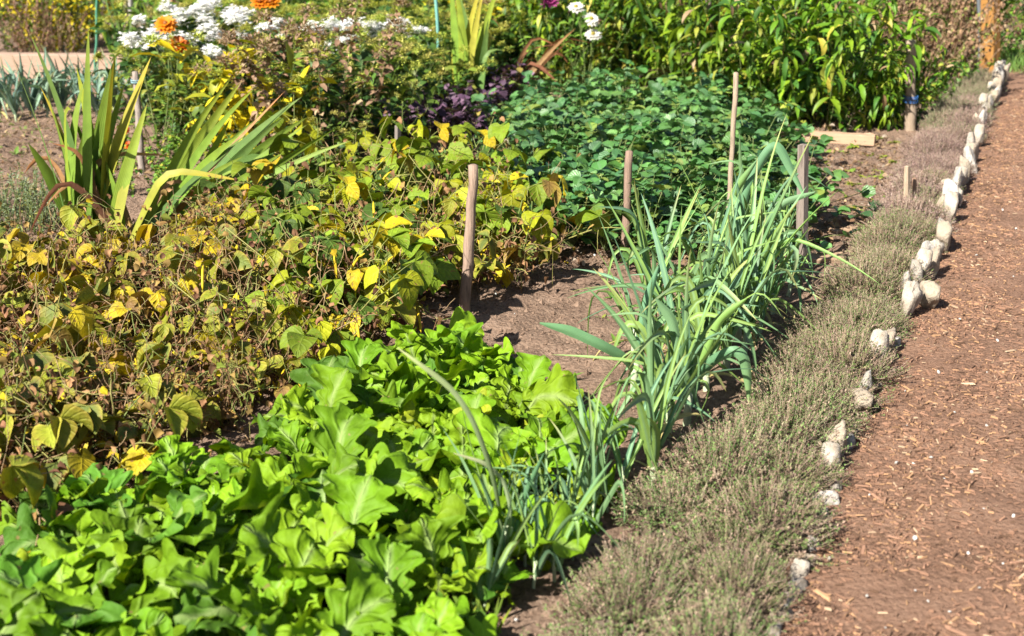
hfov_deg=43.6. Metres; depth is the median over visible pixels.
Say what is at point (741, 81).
strawberry plant
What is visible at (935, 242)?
edging stone
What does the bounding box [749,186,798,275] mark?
leek
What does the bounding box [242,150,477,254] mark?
bean plant
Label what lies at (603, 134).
strawberry plant
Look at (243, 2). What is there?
phlox
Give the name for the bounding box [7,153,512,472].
bean litter
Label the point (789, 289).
leek
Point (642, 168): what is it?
strawberry plant
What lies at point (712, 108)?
strawberry plant
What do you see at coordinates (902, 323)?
thyme clump
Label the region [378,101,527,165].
bean plant
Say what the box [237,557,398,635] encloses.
leafy green
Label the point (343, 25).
phlox
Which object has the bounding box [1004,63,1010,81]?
edging stone
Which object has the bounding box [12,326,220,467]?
bean plant
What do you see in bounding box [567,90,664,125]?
strawberry plant
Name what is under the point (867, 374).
edging stone
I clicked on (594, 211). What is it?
bean plant
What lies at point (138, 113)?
wooden stake
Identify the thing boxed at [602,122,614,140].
strawberry plant
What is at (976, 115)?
edging stone
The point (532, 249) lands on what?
bean plant
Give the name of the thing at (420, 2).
phlox
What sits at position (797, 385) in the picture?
thyme clump
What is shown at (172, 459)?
leafy green
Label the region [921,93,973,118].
thyme clump
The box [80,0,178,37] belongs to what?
silvery bush
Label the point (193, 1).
phlox
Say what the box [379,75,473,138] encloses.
purple basil
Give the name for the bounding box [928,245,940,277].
edging stone
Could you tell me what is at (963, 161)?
edging stone
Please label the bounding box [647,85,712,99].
strawberry plant
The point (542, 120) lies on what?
strawberry plant
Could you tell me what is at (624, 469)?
leek
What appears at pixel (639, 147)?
strawberry plant
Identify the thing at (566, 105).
strawberry plant
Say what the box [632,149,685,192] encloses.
strawberry plant
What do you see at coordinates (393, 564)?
leafy green
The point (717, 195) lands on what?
strawberry plant
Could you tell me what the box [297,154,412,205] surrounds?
bean plant
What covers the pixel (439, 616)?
leafy green
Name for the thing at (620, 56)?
tall perennial
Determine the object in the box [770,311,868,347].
thyme clump
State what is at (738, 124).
strawberry plant
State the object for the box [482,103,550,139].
strawberry plant
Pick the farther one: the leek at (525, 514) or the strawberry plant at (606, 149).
the strawberry plant at (606, 149)
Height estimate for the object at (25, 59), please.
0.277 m
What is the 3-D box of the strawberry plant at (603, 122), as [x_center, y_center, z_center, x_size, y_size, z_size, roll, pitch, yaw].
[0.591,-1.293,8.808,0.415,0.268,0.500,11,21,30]
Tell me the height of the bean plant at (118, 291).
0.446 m
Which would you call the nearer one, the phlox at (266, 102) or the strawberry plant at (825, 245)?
the strawberry plant at (825, 245)
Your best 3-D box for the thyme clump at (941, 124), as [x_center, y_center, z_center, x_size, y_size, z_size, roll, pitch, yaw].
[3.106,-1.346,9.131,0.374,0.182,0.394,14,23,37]
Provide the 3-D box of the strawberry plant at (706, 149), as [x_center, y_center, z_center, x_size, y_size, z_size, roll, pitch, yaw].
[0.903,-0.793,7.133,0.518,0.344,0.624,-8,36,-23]
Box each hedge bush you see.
[44,0,151,13]
[116,0,183,13]
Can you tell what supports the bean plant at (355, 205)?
on the ground at (526, 604)
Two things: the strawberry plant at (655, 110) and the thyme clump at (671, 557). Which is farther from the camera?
the strawberry plant at (655, 110)
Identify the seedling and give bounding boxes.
[846,143,860,148]
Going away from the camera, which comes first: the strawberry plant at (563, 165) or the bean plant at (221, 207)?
the bean plant at (221, 207)
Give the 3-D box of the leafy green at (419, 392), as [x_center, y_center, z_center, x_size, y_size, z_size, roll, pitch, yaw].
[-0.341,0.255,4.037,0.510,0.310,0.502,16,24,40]
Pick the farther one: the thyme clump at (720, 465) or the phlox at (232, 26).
the phlox at (232, 26)
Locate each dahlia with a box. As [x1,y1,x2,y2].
[489,0,618,95]
[518,2,635,85]
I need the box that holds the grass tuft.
[427,572,511,633]
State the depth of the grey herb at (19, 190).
6.93 m
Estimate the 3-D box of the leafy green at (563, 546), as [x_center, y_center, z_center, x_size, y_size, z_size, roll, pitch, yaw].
[-0.084,0.564,3.135,0.522,0.256,0.454,-5,19,-16]
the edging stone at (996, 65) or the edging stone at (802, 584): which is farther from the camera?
the edging stone at (996, 65)
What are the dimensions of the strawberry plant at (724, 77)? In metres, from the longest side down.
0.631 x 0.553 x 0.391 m
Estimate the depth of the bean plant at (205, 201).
5.40 m
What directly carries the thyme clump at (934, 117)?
on the ground at (526, 604)
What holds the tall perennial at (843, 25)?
on the ground at (526, 604)
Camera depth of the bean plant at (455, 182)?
6.62 m
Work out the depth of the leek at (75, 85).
10.14 m
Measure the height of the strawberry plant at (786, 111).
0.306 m
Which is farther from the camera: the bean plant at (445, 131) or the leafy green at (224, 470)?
the bean plant at (445, 131)
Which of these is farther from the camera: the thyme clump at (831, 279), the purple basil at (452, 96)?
the purple basil at (452, 96)
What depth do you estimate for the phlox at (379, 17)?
10.60 m
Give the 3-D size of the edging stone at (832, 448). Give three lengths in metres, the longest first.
0.100 x 0.089 x 0.059 m
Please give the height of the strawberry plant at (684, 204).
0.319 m
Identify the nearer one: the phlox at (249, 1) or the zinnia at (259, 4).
the zinnia at (259, 4)
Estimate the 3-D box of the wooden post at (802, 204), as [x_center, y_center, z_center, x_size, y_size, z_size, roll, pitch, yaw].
[1.320,-0.483,5.808,0.063,0.616,0.063,17,25,42]
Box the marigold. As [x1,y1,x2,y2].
[112,127,129,171]
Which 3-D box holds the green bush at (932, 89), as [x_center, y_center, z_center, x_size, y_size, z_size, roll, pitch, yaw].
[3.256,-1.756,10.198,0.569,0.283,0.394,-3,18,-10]
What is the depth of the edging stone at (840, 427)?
3.84 m
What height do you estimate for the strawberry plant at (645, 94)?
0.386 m
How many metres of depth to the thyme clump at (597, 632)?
2.77 m
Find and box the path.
[760,13,1023,635]
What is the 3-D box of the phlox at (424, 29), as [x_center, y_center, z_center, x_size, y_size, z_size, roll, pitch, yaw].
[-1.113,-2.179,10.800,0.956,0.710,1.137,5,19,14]
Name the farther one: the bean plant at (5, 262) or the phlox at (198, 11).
the phlox at (198, 11)
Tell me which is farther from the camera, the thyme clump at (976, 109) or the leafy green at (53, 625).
the thyme clump at (976, 109)
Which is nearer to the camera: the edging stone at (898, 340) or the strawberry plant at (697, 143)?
the edging stone at (898, 340)
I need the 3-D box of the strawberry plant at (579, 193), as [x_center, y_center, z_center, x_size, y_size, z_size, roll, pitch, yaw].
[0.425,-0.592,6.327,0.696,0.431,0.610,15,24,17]
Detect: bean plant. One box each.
[0,186,127,293]
[0,201,40,251]
[0,227,68,298]
[0,237,119,331]
[0,241,136,378]
[0,244,20,293]
[0,258,26,318]
[0,268,90,362]
[0,274,57,333]
[0,284,94,381]
[0,286,136,444]
[0,287,41,360]
[0,315,206,488]
[0,323,132,500]
[0,326,64,374]
[0,394,199,552]
[0,397,76,521]
[1,324,167,488]
[2,375,35,439]
[3,291,213,405]
[6,228,166,291]
[9,320,149,402]
[12,210,178,323]
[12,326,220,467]
[15,240,106,301]
[17,278,167,358]
[29,207,234,292]
[32,309,252,462]
[66,255,211,341]
[70,235,220,321]
[75,255,227,360]
[76,188,236,298]
[85,278,251,409]
[94,199,290,310]
[95,239,272,350]
[98,196,283,301]
[128,313,288,386]
[134,180,268,283]
[135,230,304,329]
[148,290,307,437]
[149,244,342,369]
[150,177,262,242]
[152,181,257,233]
[152,223,350,354]
[153,172,276,246]
[163,318,293,456]
[173,210,348,305]
[180,216,296,287]
[190,274,382,401]
[192,175,305,256]
[193,154,313,239]
[215,212,413,322]
[224,145,346,213]
[228,142,429,211]
[237,168,355,231]
[239,245,437,359]
[241,208,382,315]
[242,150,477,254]
[248,175,398,236]
[254,178,332,212]
[256,95,409,176]
[261,174,386,271]
[268,164,401,251]
[268,214,460,311]
[269,121,407,203]
[270,213,425,338]
[272,142,358,209]
[280,141,383,174]
[282,210,454,345]
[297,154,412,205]
[317,122,477,207]
[320,171,405,233]
[325,128,473,218]
[327,136,478,210]
[331,126,433,162]
[337,163,444,215]
[339,184,477,250]
[342,144,554,272]
[347,195,526,299]
[359,150,494,185]
[361,167,446,218]
[365,120,477,171]
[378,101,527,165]
[389,197,499,284]
[391,136,565,248]
[391,141,528,175]
[404,171,529,211]
[406,157,530,201]
[419,166,575,293]
[421,168,566,247]
[434,120,580,183]
[434,129,587,201]
[436,158,638,270]
[440,156,566,202]
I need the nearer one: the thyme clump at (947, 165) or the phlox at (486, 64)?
the thyme clump at (947, 165)
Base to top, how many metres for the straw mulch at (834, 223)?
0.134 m
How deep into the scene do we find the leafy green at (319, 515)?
3.06 m
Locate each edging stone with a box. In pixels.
[765,622,781,635]
[767,604,793,625]
[781,590,794,606]
[785,577,807,593]
[789,558,809,578]
[800,553,816,566]
[808,535,820,551]
[812,490,839,504]
[816,507,828,520]
[820,478,842,491]
[821,441,841,472]
[826,419,846,456]
[847,387,873,412]
[847,434,855,448]
[859,369,872,392]
[867,329,889,362]
[872,380,881,388]
[886,327,895,351]
[895,336,900,345]
[900,271,910,288]
[900,280,922,319]
[909,259,922,283]
[916,248,932,277]
[919,280,940,308]
[920,240,934,249]
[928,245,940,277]
[930,239,943,257]
[935,220,952,252]
[937,194,944,213]
[942,179,958,196]
[943,191,958,221]
[952,166,961,187]
[954,166,963,188]
[958,187,962,206]
[959,155,969,183]
[961,166,967,185]
[963,142,978,159]
[965,147,976,173]
[966,132,975,142]
[972,112,979,125]
[974,123,984,145]
[978,93,987,103]
[979,110,986,124]
[987,81,995,89]
[988,84,995,91]
[990,90,998,105]
[991,66,1003,83]
[993,70,1001,87]
[994,63,1004,77]
[995,85,1001,102]
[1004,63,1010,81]
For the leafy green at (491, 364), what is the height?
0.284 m
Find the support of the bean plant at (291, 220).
on the ground at (526, 604)
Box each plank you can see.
[794,129,875,145]
[808,252,856,263]
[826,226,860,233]
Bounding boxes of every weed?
[10,146,24,154]
[610,333,623,345]
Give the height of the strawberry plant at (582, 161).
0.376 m
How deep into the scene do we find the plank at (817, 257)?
5.97 m
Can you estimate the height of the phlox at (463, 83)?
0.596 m
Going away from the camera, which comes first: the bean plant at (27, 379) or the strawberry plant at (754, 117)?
the bean plant at (27, 379)
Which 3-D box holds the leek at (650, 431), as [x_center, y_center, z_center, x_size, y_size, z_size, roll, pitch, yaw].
[0.412,0.273,3.627,0.402,0.571,0.732,16,26,36]
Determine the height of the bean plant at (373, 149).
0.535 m
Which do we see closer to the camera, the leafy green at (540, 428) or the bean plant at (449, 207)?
the leafy green at (540, 428)
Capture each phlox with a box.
[89,0,228,106]
[92,43,240,138]
[104,0,255,71]
[111,14,243,116]
[118,12,280,127]
[121,26,273,132]
[122,0,287,104]
[130,29,318,154]
[130,71,232,140]
[137,1,231,51]
[140,0,242,18]
[143,9,265,74]
[150,0,250,19]
[158,10,287,73]
[171,60,284,146]
[174,0,283,35]
[182,5,333,105]
[193,6,280,29]
[194,0,320,21]
[201,18,294,99]
[205,61,336,158]
[207,0,410,162]
[214,5,316,39]
[218,26,305,111]
[219,0,302,26]
[223,10,362,66]
[228,18,366,100]
[241,0,414,134]
[245,1,338,52]
[246,0,348,65]
[252,0,360,45]
[254,32,393,159]
[255,106,340,168]
[261,29,368,99]
[267,0,426,46]
[274,25,396,127]
[277,15,405,106]
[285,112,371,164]
[286,0,415,23]
[293,26,450,131]
[306,59,454,155]
[314,12,413,100]
[317,13,452,104]
[317,17,431,72]
[329,0,438,33]
[331,0,413,38]
[336,52,454,132]
[339,48,486,134]
[340,0,409,21]
[346,37,448,89]
[351,0,480,67]
[360,30,451,96]
[371,0,478,49]
[371,14,490,85]
[374,42,498,99]
[387,0,462,40]
[389,4,499,74]
[393,0,512,47]
[418,35,514,94]
[423,0,525,56]
[423,11,514,85]
[439,0,533,75]
[466,0,528,69]
[470,1,567,76]
[473,5,551,85]
[490,9,581,78]
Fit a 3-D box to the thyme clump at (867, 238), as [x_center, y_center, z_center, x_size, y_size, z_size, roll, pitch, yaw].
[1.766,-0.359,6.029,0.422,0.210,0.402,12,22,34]
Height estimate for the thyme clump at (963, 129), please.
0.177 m
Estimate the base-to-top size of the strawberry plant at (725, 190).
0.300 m
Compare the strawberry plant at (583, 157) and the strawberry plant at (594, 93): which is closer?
the strawberry plant at (583, 157)
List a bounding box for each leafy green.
[0,472,172,538]
[0,502,188,568]
[0,545,173,635]
[0,580,120,635]
[16,523,100,586]
[26,608,89,635]
[46,463,182,531]
[63,509,237,632]
[70,485,247,580]
[91,607,173,635]
[101,560,215,635]
[132,531,322,635]
[142,601,258,635]
[145,435,241,522]
[165,524,375,635]
[172,491,354,635]
[194,460,247,551]
[198,447,318,491]
[208,406,388,471]
[221,442,417,535]
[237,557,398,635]
[243,402,434,523]
[244,468,416,612]
[247,624,257,635]
[250,354,397,462]
[278,502,380,575]
[306,337,398,412]
[306,385,442,442]
[322,467,476,542]
[322,532,498,635]
[333,515,515,635]
[355,359,472,428]
[358,597,497,635]
[361,306,502,369]
[367,414,441,457]
[368,338,496,410]
[376,476,590,600]
[382,428,467,514]
[392,387,511,446]
[392,404,517,474]
[398,322,520,393]
[404,444,550,570]
[433,392,528,445]
[440,406,602,534]
[474,352,586,419]
[480,363,583,428]
[500,398,627,502]
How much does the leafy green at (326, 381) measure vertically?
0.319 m
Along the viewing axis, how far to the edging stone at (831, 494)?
3.57 m
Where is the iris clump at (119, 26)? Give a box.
[93,0,198,82]
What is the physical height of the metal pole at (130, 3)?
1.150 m
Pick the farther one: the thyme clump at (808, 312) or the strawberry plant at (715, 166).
the strawberry plant at (715, 166)
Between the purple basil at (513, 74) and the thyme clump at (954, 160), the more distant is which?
the purple basil at (513, 74)
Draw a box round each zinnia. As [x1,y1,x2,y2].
[71,15,219,160]
[211,0,296,105]
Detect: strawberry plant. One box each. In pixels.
[458,90,543,148]
[465,108,505,148]
[472,70,545,122]
[478,117,550,150]
[478,122,572,159]
[478,130,563,162]
[479,104,543,145]
[482,99,535,129]
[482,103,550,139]
[488,120,581,148]
[490,96,557,131]
[496,150,568,202]
[499,79,588,130]
[499,117,595,165]
[499,146,588,202]
[504,129,587,211]
[507,98,574,126]
[507,130,574,184]
[509,74,578,98]
[511,101,569,139]
[517,104,583,148]
[522,80,584,131]
[525,127,574,164]
[526,157,617,203]
[528,114,624,146]
[529,119,587,143]
[529,129,605,166]
[529,173,620,244]
[532,108,609,130]
[535,82,612,115]
[535,111,577,133]
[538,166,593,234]
[539,77,596,99]
[539,137,608,187]
[541,130,624,177]
[546,154,591,160]
[547,70,578,95]
[549,97,609,125]
[553,127,675,199]
[553,199,588,246]
[554,73,617,110]
[556,70,601,98]
[556,90,607,124]
[557,170,678,250]
[558,103,632,131]
[558,160,674,240]
[559,189,681,252]
[560,99,605,124]
[560,156,638,202]
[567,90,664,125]
[567,145,637,200]
[567,165,648,229]
[569,102,628,124]
[570,105,650,151]
[572,77,617,96]
[574,71,601,92]
[574,73,667,112]
[574,104,669,151]
[574,123,625,157]
[576,59,648,91]
[577,165,683,230]
[578,123,660,160]
[578,169,724,264]
[579,114,625,126]
[579,118,657,160]
[581,107,674,151]
[582,116,672,162]
[583,152,676,189]
[585,67,630,108]
[585,67,653,108]
[586,77,673,119]
[586,85,625,112]
[588,150,686,229]
[589,86,637,118]
[590,179,704,245]
[592,75,658,114]
[595,104,665,133]
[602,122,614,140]
[604,120,688,160]
[604,135,694,159]
[604,157,727,219]
[608,89,689,119]
[612,86,690,119]
[614,80,640,107]
[615,169,713,238]
[617,110,704,137]
[621,144,711,194]
[622,117,686,143]
[624,115,725,186]
[625,75,684,94]
[626,73,687,111]
[628,80,710,131]
[631,97,704,141]
[631,204,717,257]
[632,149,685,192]
[638,167,666,178]
[639,96,744,154]
[646,156,750,217]
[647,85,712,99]
[649,135,713,211]
[652,74,698,90]
[654,138,738,204]
[657,89,718,104]
[657,154,784,207]
[658,71,748,109]
[659,197,766,251]
[664,80,724,101]
[664,96,727,117]
[664,141,734,176]
[664,171,726,224]
[668,128,750,178]
[670,95,725,119]
[670,126,784,186]
[673,104,750,141]
[674,169,759,234]
[676,80,743,109]
[676,145,777,186]
[677,118,743,151]
[678,176,791,221]
[679,68,753,103]
[679,128,786,180]
[680,101,766,153]
[681,149,838,240]
[681,184,812,249]
[685,93,745,120]
[692,178,760,217]
[693,79,774,117]
[693,115,746,150]
[694,104,798,154]
[698,118,791,151]
[699,114,768,154]
[699,143,748,174]
[703,74,755,116]
[704,137,761,166]
[707,109,821,178]
[712,90,788,121]
[720,108,808,149]
[721,98,760,109]
[724,117,822,169]
[727,125,828,180]
[728,107,836,155]
[733,159,850,216]
[745,93,777,111]
[747,110,810,164]
[747,137,881,217]
[747,146,844,194]
[748,91,812,147]
[748,108,818,144]
[752,135,822,180]
[756,186,860,251]
[759,165,838,227]
[766,165,795,217]
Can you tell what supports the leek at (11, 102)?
on the ground at (526, 604)
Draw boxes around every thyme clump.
[516,613,654,635]
[535,540,718,635]
[564,526,702,615]
[602,465,741,556]
[621,580,778,635]
[641,418,794,510]
[654,506,799,581]
[661,405,804,480]
[664,536,809,635]
[668,466,848,572]
[715,384,833,443]
[724,390,859,469]
[735,363,863,425]
[736,381,873,442]
[740,340,856,399]
[744,432,854,505]
[756,327,844,370]
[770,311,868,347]
[774,293,885,340]
[791,313,904,371]
[796,324,912,392]
[797,363,894,419]
[805,297,908,345]
[808,253,904,305]
[818,286,907,323]
[821,264,912,309]
[822,253,911,286]
[833,238,909,267]
[833,293,919,339]
[845,220,927,256]
[851,204,936,233]
[852,241,940,284]
[858,205,945,252]
[858,243,933,280]
[862,239,918,259]
[865,189,957,222]
[874,229,930,250]
[875,167,946,194]
[876,186,933,202]
[879,199,962,234]
[882,157,943,183]
[890,178,966,211]
[891,149,953,171]
[892,211,937,239]
[893,189,959,222]
[894,127,961,156]
[894,164,966,195]
[896,139,957,161]
[900,183,943,204]
[907,123,963,149]
[909,125,945,139]
[916,151,953,162]
[917,133,966,155]
[918,104,971,130]
[919,164,953,179]
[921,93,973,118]
[921,156,978,181]
[922,117,964,129]
[925,103,969,120]
[933,90,964,106]
[933,106,993,138]
[934,86,979,102]
[936,78,983,100]
[936,153,980,174]
[938,119,986,144]
[938,149,978,168]
[940,122,973,143]
[941,71,983,91]
[941,107,986,129]
[942,138,980,152]
[946,94,979,106]
[952,60,989,78]
[953,100,997,126]
[954,92,993,108]
[954,95,997,119]
[956,81,999,108]
[963,80,999,103]
[965,79,987,90]
[967,73,1006,95]
[972,68,1002,87]
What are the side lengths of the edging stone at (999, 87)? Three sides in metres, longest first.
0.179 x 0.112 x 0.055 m
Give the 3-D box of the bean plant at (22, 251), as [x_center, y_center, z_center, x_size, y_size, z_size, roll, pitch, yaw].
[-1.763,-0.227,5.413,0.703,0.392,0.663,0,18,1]
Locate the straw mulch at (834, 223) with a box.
[531,114,903,276]
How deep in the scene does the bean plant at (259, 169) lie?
6.02 m
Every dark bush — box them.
[1000,0,1023,15]
[1001,0,1023,24]
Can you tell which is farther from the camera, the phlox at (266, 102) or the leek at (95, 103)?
the leek at (95, 103)
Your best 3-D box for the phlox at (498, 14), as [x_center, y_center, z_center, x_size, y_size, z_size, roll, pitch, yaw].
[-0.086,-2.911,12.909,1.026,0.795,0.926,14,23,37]
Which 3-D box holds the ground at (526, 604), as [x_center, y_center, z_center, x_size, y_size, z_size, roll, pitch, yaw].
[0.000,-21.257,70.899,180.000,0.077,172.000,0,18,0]
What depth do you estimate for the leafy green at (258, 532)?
2.90 m
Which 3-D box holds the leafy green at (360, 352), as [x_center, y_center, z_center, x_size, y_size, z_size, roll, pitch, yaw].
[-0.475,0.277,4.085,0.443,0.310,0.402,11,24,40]
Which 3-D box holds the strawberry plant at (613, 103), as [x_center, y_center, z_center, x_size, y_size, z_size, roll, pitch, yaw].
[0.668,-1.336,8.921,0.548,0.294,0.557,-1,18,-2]
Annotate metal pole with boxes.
[128,0,132,33]
[977,0,980,64]
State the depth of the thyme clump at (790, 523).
3.33 m
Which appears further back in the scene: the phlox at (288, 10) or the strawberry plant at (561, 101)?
the phlox at (288, 10)
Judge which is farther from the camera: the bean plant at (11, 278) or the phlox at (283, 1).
the phlox at (283, 1)
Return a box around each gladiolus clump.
[12,27,167,242]
[29,105,233,240]
[133,80,348,233]
[442,0,499,116]
[504,31,588,101]
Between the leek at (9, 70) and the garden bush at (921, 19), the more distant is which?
the garden bush at (921, 19)
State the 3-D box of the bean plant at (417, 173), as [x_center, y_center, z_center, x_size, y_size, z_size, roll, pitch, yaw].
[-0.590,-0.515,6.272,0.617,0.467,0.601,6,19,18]
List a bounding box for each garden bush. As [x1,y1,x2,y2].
[0,0,56,52]
[0,0,120,52]
[39,0,118,47]
[133,0,230,18]
[189,0,300,16]
[269,0,373,11]
[304,0,428,14]
[365,0,467,34]
[421,0,569,43]
[861,0,976,43]
[902,0,1019,45]
[1011,0,1023,30]
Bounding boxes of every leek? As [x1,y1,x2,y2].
[0,56,19,111]
[0,56,68,119]
[0,61,41,121]
[0,72,18,120]
[3,51,33,106]
[11,54,72,105]
[27,50,84,111]
[29,47,64,117]
[36,43,83,101]
[57,59,102,114]
[58,49,103,105]
[65,54,130,116]
[82,51,107,91]
[95,49,125,108]
[105,56,159,112]
[397,347,543,561]
[444,409,534,504]
[454,468,544,563]
[481,446,610,582]
[482,478,559,608]
[492,460,554,566]
[497,450,627,623]
[507,436,618,510]
[513,367,633,488]
[525,442,597,560]
[526,442,574,509]
[540,266,658,398]
[551,390,641,523]
[556,375,608,512]
[557,311,759,486]
[557,347,686,486]
[562,265,759,437]
[568,194,758,355]
[576,201,700,359]
[583,233,771,410]
[583,281,749,437]
[593,180,701,326]
[616,204,787,385]
[616,249,769,417]
[619,165,778,311]
[633,190,776,350]
[652,197,787,361]
[654,234,780,391]
[655,298,750,425]
[656,151,777,287]
[659,211,827,387]
[675,114,881,347]
[677,178,782,301]
[691,210,815,352]
[693,133,825,244]
[701,188,765,354]
[704,170,812,304]
[725,142,815,253]
[745,201,840,328]
[748,172,802,289]
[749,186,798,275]
[749,213,818,321]
[753,246,819,333]
[774,218,824,296]
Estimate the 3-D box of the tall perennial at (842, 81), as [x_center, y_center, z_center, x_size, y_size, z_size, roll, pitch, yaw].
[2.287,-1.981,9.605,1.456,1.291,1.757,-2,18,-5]
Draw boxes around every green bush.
[113,157,171,196]
[120,134,183,184]
[149,127,234,166]
[900,80,955,114]
[915,53,969,102]
[925,56,996,82]
[946,51,1002,69]
[967,35,1014,57]
[1000,20,1023,57]
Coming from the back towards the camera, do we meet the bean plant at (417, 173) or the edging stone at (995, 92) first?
the edging stone at (995, 92)
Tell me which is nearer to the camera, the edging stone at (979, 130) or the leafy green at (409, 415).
the leafy green at (409, 415)
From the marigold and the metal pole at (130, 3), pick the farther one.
the metal pole at (130, 3)
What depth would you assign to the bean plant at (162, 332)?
4.28 m
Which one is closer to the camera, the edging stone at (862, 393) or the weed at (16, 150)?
the edging stone at (862, 393)
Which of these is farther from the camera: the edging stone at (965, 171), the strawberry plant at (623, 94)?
the strawberry plant at (623, 94)
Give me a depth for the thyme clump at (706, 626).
2.80 m
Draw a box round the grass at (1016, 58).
[1000,35,1023,72]
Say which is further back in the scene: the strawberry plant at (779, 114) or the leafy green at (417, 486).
the strawberry plant at (779, 114)
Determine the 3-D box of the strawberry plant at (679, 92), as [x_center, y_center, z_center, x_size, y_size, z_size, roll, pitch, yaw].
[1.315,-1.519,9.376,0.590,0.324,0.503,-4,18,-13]
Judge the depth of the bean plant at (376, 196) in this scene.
5.93 m
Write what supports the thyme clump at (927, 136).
on the ground at (526, 604)
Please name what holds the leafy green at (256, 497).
on the ground at (526, 604)
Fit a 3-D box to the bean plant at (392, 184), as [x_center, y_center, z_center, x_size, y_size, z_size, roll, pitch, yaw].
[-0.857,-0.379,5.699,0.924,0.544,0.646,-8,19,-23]
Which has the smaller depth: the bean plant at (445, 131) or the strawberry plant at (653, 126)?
the bean plant at (445, 131)
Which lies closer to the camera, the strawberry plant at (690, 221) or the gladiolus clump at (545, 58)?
the strawberry plant at (690, 221)
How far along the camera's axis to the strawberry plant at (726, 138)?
7.30 m
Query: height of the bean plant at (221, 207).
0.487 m
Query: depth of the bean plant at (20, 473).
3.42 m
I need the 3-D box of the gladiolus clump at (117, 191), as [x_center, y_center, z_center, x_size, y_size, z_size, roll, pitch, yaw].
[-1.855,-0.705,6.293,1.001,0.696,0.338,-4,18,-13]
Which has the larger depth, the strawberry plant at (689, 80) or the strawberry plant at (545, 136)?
the strawberry plant at (689, 80)
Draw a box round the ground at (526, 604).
[0,0,1023,635]
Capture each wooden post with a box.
[796,144,808,268]
[980,0,999,72]
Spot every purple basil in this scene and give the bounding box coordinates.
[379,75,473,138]
[396,84,505,144]
[436,74,511,121]
[471,61,539,104]
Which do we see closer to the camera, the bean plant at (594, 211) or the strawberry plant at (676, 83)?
the bean plant at (594, 211)
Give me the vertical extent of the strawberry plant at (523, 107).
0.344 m
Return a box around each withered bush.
[0,0,61,52]
[13,3,87,52]
[831,0,1002,103]
[838,0,937,79]
[848,0,1023,92]
[859,1,941,53]
[877,0,1023,82]
[879,0,1003,63]
[883,0,1021,60]
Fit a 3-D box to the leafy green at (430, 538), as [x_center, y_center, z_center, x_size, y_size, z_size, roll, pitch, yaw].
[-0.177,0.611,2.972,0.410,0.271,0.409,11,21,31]
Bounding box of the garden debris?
[0,114,155,218]
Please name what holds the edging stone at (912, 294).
on the path
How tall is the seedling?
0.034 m
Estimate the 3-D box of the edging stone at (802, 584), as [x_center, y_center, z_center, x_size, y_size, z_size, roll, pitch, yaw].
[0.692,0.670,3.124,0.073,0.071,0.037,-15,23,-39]
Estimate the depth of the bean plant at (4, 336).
4.19 m
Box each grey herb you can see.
[0,161,56,213]
[0,169,11,209]
[0,170,25,212]
[0,183,50,231]
[0,190,26,222]
[1,184,65,237]
[17,177,59,223]
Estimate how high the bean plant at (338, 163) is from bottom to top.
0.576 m
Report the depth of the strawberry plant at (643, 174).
6.65 m
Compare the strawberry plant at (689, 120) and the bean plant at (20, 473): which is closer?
the bean plant at (20, 473)
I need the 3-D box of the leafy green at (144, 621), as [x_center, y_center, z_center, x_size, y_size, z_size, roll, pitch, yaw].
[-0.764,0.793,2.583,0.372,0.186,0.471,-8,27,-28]
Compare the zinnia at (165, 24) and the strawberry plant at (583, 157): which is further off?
the zinnia at (165, 24)
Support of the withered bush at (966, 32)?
on the ground at (526, 604)
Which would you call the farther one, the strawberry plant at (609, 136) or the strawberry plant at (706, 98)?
the strawberry plant at (706, 98)
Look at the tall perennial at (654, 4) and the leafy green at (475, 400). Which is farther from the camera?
the tall perennial at (654, 4)
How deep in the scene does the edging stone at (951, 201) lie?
6.66 m
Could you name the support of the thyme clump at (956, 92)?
on the ground at (526, 604)
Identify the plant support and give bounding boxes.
[93,0,97,83]
[434,0,439,47]
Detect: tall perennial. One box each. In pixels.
[487,0,634,90]
[510,0,637,71]
[514,0,667,85]
[565,0,677,72]
[571,0,744,88]
[622,0,794,92]
[628,0,744,74]
[653,0,791,89]
[655,0,849,110]
[709,0,890,124]
[711,0,889,101]
[722,0,947,131]
[765,0,882,61]
[792,24,968,128]
[828,29,924,109]
[833,41,965,131]
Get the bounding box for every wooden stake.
[130,71,145,175]
[395,125,400,139]
[459,164,477,310]
[621,150,632,251]
[705,0,711,86]
[726,72,737,207]
[772,3,777,94]
[903,40,917,130]
[904,165,909,201]
[912,178,916,196]
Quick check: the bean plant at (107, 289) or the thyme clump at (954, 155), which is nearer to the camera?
the bean plant at (107, 289)
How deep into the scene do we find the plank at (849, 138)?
8.94 m
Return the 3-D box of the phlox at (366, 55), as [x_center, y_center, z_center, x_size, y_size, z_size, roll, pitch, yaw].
[-1.211,-1.406,8.231,1.047,0.811,0.945,-9,20,-25]
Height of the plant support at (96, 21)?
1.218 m
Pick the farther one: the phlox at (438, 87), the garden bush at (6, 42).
the garden bush at (6, 42)
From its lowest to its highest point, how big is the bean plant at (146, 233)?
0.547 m
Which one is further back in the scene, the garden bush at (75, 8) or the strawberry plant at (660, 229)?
the garden bush at (75, 8)
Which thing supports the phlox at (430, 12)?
on the ground at (526, 604)
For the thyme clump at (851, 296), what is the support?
on the ground at (526, 604)
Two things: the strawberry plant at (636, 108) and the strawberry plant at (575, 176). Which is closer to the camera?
the strawberry plant at (575, 176)
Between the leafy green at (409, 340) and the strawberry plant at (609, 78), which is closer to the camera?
the leafy green at (409, 340)
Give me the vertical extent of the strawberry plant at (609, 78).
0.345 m
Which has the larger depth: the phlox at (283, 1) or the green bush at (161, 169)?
the phlox at (283, 1)
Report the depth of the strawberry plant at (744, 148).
7.08 m

